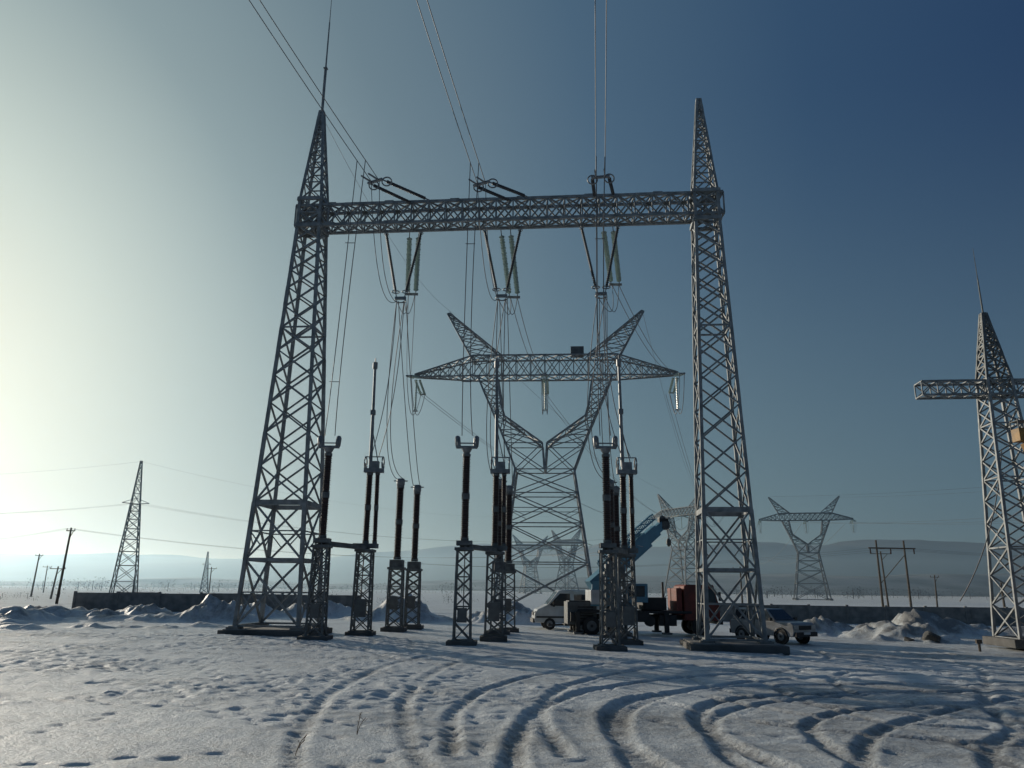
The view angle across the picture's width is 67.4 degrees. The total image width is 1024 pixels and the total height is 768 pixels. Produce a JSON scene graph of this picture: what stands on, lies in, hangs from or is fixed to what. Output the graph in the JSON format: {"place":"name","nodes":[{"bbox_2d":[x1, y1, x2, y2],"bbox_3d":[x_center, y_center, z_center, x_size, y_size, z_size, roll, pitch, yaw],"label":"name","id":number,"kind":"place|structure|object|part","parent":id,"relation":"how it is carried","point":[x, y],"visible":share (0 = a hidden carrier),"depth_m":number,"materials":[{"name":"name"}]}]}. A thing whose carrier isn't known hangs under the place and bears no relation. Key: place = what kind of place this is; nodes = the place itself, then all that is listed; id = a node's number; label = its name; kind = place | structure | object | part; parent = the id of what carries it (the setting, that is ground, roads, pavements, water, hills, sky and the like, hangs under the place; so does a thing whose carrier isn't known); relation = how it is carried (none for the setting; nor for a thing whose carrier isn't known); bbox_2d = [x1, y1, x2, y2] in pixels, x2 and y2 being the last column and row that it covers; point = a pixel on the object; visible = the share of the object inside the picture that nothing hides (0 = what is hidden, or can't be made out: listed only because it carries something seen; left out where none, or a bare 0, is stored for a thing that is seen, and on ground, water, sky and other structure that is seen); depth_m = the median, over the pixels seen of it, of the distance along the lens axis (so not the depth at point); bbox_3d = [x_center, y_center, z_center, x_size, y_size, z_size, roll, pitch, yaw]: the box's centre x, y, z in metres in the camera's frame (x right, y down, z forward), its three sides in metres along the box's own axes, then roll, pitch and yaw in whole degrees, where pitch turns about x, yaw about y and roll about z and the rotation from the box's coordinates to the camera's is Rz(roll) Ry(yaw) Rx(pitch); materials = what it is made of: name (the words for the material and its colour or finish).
{"place":"outdoors","nodes":[
{"label":"outdoors","id":0,"kind":"place"},
{"bbox_2d":[0,586,1023,767],"bbox_3d":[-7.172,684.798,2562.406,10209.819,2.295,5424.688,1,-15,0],"label":"snowy ground","id":1,"kind":"structure","parent":0,"point":[152,685],"depth_m":18.16,"materials":[{"name":"white snow"}]},
{"bbox_2d":[30,554,42,596],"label":"utility pole","id":2,"kind":"object","parent":1,"relation":"on","point":[39,555],"visible":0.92,"depth_m":135.56,"materials":[{"name":"brown wood"}]},
{"bbox_2d":[43,566,51,592],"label":"utility pole","id":3,"kind":"object","parent":1,"relation":"on","point":[45,579],"visible":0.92,"depth_m":198.25,"materials":[{"name":"brown wood"}]},
{"bbox_2d":[50,566,65,598],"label":"utility pole","id":4,"kind":"object","parent":1,"relation":"on","point":[57,572],"visible":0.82,"depth_m":116.14,"materials":[{"name":"brown wood"}]},
{"bbox_2d":[55,528,74,603],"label":"utility pole","id":5,"kind":"object","parent":1,"relation":"on","point":[61,576],"visible":0.92,"depth_m":87.33,"materials":[{"name":"brown wood"}]},
{"bbox_2d":[109,461,148,592],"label":"lattice mast","id":6,"kind":"object","parent":1,"relation":"on","point":[126,527],"visible":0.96,"depth_m":127.65,"materials":[{"name":"grey metal"}]},
{"bbox_2d":[199,552,210,592],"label":"lattice mast","id":7,"kind":"object","parent":1,"relation":"on","point":[206,573],"visible":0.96,"depth_m":246.91,"materials":[{"name":"grey metal"}]},
{"bbox_2d":[206,567,216,592],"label":"utility pole","id":8,"kind":"object","parent":1,"relation":"on","point":[211,568],"visible":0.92,"depth_m":174.31,"materials":[{"name":"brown wood"}]},
{"bbox_2d":[71,591,359,611],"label":"concrete wall","id":9,"kind":"structure","parent":1,"relation":"on","point":[117,600],"depth_m":65.19,"materials":[{"name":"grey concrete"}]},
{"bbox_2d":[295,735,306,755],"bbox_3d":[-3.133,5.352,11.363,0.167,0.312,0.061,-2,-15,8],"label":"dry weed","id":10,"kind":"object","parent":1,"relation":"on","point":[300,744],"visible":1,"depth_m":11.37,"materials":[{"name":"plant"}]},
{"bbox_2d":[297,358,384,640],"bbox_3d":[-8.003,5.001,37.661,1.651,14.260,5.667,-4,-16,18],"label":"disconnector switch","id":11,"kind":"object","parent":1,"relation":"on","point":[359,605],"visible":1,"depth_m":37.12,"materials":[{"name":"metal"}]},
{"bbox_2d":[356,712,367,734],"bbox_3d":[-2.526,5.740,12.945,0.182,0.388,0.042,0,-15,4],"label":"dry weed","id":12,"kind":"object","parent":1,"relation":"on","point":[360,724],"visible":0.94,"depth_m":12.95,"materials":[{"name":"brown plant"}]},
{"bbox_2d":[380,478,407,631],"bbox_3d":[-6.501,9.602,43.580,1.300,8.510,1.300,1,-15,0],"label":"current transformer","id":13,"kind":"object","parent":1,"relation":"on","point":[396,563],"visible":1,"depth_m":43.09,"materials":[{"name":"metal"}]},
{"bbox_2d":[403,485,423,629],"bbox_3d":[-5.858,10.313,46.186,1.300,8.510,1.300,1,-15,0],"label":"current transformer","id":14,"kind":"object","parent":1,"relation":"on","point":[410,602],"visible":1,"depth_m":45.71,"materials":[{"name":"metal"}]},
{"bbox_2d":[446,357,509,645],"bbox_3d":[-1.452,4.952,36.865,1.651,14.260,5.667,-4,-16,18],"label":"disconnector switch","id":15,"kind":"object","parent":1,"relation":"on","point":[464,543],"visible":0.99,"depth_m":36.27,"materials":[{"name":"metal"}]},
{"bbox_2d":[486,479,509,634],"bbox_3d":[-0.720,9.535,42.786,1.300,8.510,1.300,1,-15,0],"label":"current transformer","id":16,"kind":"object","parent":1,"relation":"on","point":[505,630],"visible":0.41,"depth_m":42.26,"materials":[{"name":"metal"}]},
{"bbox_2d":[217,0,789,654],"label":"substation gantry","id":17,"kind":"object","parent":1,"relation":"on","point":[323,212],"visible":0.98,"depth_m":39.99,"materials":[{"name":"metal"}]},
{"bbox_2d":[249,0,682,486],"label":"overhead conductors","id":18,"kind":"object","parent":17,"relation":"attached to","point":[596,312],"visible":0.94,"depth_m":38.10,"materials":[{"name":"metal"}]},
{"bbox_2d":[497,485,518,632],"bbox_3d":[-0.207,10.243,45.393,1.300,8.510,1.300,1,-15,0],"label":"current transformer","id":19,"kind":"object","parent":1,"relation":"on","point":[510,568],"visible":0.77,"depth_m":45.26,"materials":[{"name":"metal"}]},
{"bbox_2d":[0,577,1021,603],"bbox_3d":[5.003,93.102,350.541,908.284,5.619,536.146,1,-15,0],"label":"distant trees","id":20,"kind":"object","parent":1,"relation":"on","point":[736,591],"visible":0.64,"depth_m":353.09,"materials":[{"name":"brown plant"}]},
{"bbox_2d":[512,535,555,593],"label":"transmission tower","id":21,"kind":"structure","parent":1,"relation":"on","point":[524,558],"depth_m":457.75,"materials":[{"name":"metal"}]},
{"bbox_2d":[406,310,684,601],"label":"transmission tower","id":22,"kind":"structure","parent":1,"relation":"on","point":[577,352],"depth_m":86.59,"materials":[{"name":"metal"}]},
{"bbox_2d":[326,124,1020,563],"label":"distant power lines","id":23,"kind":"object","parent":22,"relation":"hanging from","point":[680,444],"visible":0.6,"depth_m":149.35,"materials":[{"name":"metal"}]},
{"bbox_2d":[542,528,590,589],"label":"transmission tower","id":24,"kind":"structure","parent":1,"relation":"on","point":[567,558],"depth_m":408.16,"materials":[{"name":"metal"}]},
{"bbox_2d":[548,600,596,633],"bbox_3d":[3.510,13.490,44.491,2.902,1.840,1.600,2,-15,-6],"label":"generator trailer","id":25,"kind":"object","parent":1,"relation":"on","point":[572,606],"visible":0.73,"depth_m":44.09,"materials":[{"name":"metal"}]},
{"bbox_2d":[530,590,621,629],"bbox_3d":[4.106,14.521,49.436,5.715,2.420,2.420,2,-15,-4],"label":"cargo van","id":26,"kind":"object","parent":1,"relation":"on","point":[550,610],"visible":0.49,"depth_m":48.45,"materials":[{"name":"white paint"}]},
{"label":"windows and trim","id":27,"kind":"part","parent":26,"relation":"part of","materials":[{"name":"black glass"}]},
{"bbox_2d":[603,480,627,638],"bbox_3d":[5.451,9.477,41.991,1.300,8.510,1.300,1,-15,0],"label":"current transformer","id":28,"kind":"object","parent":1,"relation":"on","point":[607,567],"visible":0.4,"depth_m":41.66,"materials":[{"name":"metal"}]},
{"bbox_2d":[593,355,643,651],"bbox_3d":[4.849,4.897,36.069,1.651,14.260,5.667,-4,-16,18],"label":"disconnector switch","id":29,"kind":"object","parent":1,"relation":"on","point":[628,611],"visible":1,"depth_m":35.50,"materials":[{"name":"metal"}]},
{"bbox_2d":[610,486,631,636],"bbox_3d":[6.094,10.162,44.501,1.300,8.510,1.300,1,-15,0],"label":"current transformer","id":30,"kind":"object","parent":1,"relation":"on","point":[616,491],"visible":0.38,"depth_m":44.75,"materials":[{"name":"ceramic"}]},
{"bbox_2d":[567,514,722,634],"bbox_3d":[7.665,11.253,45.995,8.800,7.134,3.663,1,-15,-3],"label":"truck crane","id":31,"kind":"object","parent":1,"relation":"on","point":[682,602],"visible":0.52,"depth_m":44.41,"materials":[{"name":"metal"}]},
{"bbox_2d":[700,589,722,624],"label":"cab windows and trim","id":32,"kind":"structure","parent":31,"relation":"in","point":[711,596],"depth_m":44.34,"materials":[{"name":"black glass"}]},
{"bbox_2d":[739,567,742,602],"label":"utility pole","id":33,"kind":"object","parent":1,"relation":"on","point":[741,588],"visible":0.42,"depth_m":115.94,"materials":[{"name":"brown wood"}]},
{"bbox_2d":[729,606,817,644],"bbox_3d":[13.879,12.888,41.083,2.160,1.858,4.470,10,-17,-31],"label":"parked car","id":34,"kind":"object","parent":1,"relation":"on","point":[782,626],"visible":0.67,"depth_m":40.13,"materials":[{"name":"silver metal"}]},
{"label":"windows and trim","id":35,"kind":"part","parent":34,"relation":"part of","materials":[{"name":"black glass"}]},
{"bbox_2d":[719,604,1023,625],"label":"concrete wall","id":36,"kind":"structure","parent":1,"relation":"on","point":[846,614],"depth_m":66.29,"materials":[{"name":"grey concrete"}]},
{"bbox_2d":[870,551,889,606],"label":"utility pole","id":37,"kind":"object","parent":1,"relation":"on","point":[880,553],"visible":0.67,"depth_m":114.57,"materials":[{"name":"brown wood"}]},
{"bbox_2d":[868,540,914,606],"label":"utility pole frame","id":38,"kind":"object","parent":1,"relation":"on","point":[880,582],"visible":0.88,"depth_m":99.29,"materials":[{"name":"brown wood"}]},
{"bbox_2d":[0,462,1023,567],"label":"distribution wires","id":39,"kind":"object","parent":38,"relation":"attached to","point":[446,540],"visible":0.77,"depth_m":116.70,"materials":[{"name":"grey metal"}]},
{"bbox_2d":[904,636,913,640],"bbox_3d":[22.086,14.243,42.776,0.493,0.342,0.721,2,-15,-6],"label":"boulder","id":40,"kind":"object","parent":1,"relation":"on","point":[907,638],"visible":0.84,"depth_m":42.59,"materials":[{"name":"grey stone"}]},
{"bbox_2d":[922,631,940,642],"bbox_3d":[23.180,14.038,42.452,0.926,0.785,1.611,-8,-17,30],"label":"boulder","id":41,"kind":"object","parent":1,"relation":"on","point":[929,635],"visible":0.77,"depth_m":41.89,"materials":[{"name":"grey stone"}]},
{"bbox_2d":[930,575,938,606],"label":"utility pole","id":42,"kind":"object","parent":1,"relation":"on","point":[935,591],"visible":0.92,"depth_m":135.27,"materials":[{"name":"brown wood"}]},
{"bbox_2d":[914,251,1023,648],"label":"substation gantry","id":43,"kind":"object","parent":1,"relation":"on","point":[986,332],"visible":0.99,"depth_m":40.48,"materials":[{"name":"metal"}]},
{"bbox_2d":[975,639,982,651],"bbox_3d":[21.972,12.335,36.100,0.260,0.610,0.120,1,-15,0],"label":"survey stake","id":44,"kind":"object","parent":1,"relation":"on","point":[979,642],"visible":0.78,"depth_m":36.09,"materials":[{"name":"brown wood"}]},
{"bbox_2d":[1000,583,1005,607],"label":"utility pole","id":45,"kind":"object","parent":1,"relation":"on","point":[1003,600],"visible":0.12,"depth_m":96.39,"materials":[{"name":"brown wood"}]},
{"bbox_2d":[1009,418,1023,450],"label":"aerial lift","id":46,"kind":"object","parent":1,"relation":"on","point":[1017,434],"visible":1,"depth_m":35.58,"materials":[{"name":"yellow paint"}]},
{"bbox_2d":[0,540,1023,583],"bbox_3d":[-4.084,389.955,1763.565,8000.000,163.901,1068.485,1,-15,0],"label":"hills","id":47,"kind":"structure","parent":0,"point":[100,566],"depth_m":1660.59,"materials":[{"name":"white snow"}]},
{"bbox_2d":[0,573,1023,596],"bbox_3d":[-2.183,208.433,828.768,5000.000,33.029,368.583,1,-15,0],"label":"hills","id":48,"kind":"structure","parent":0,"point":[956,584],"depth_m":801.15,"materials":[{"name":"white snow"}]},
{"bbox_2d":[0,0,1023,558],"label":"sky","id":49,"kind":"structure","parent":0,"point":[154,154],"materials":[{"name":"blue"}]},
{"bbox_2d":[642,493,722,598],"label":"transmission tower","id":50,"kind":"structure","parent":0,"point":[668,511],"depth_m":245.10,"materials":[{"name":"metal"}]},
{"bbox_2d":[758,496,855,600],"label":"transmission tower","id":51,"kind":"structure","parent":0,"point":[824,531],"depth_m":257.11,"materials":[{"name":"metal"}]}
]}

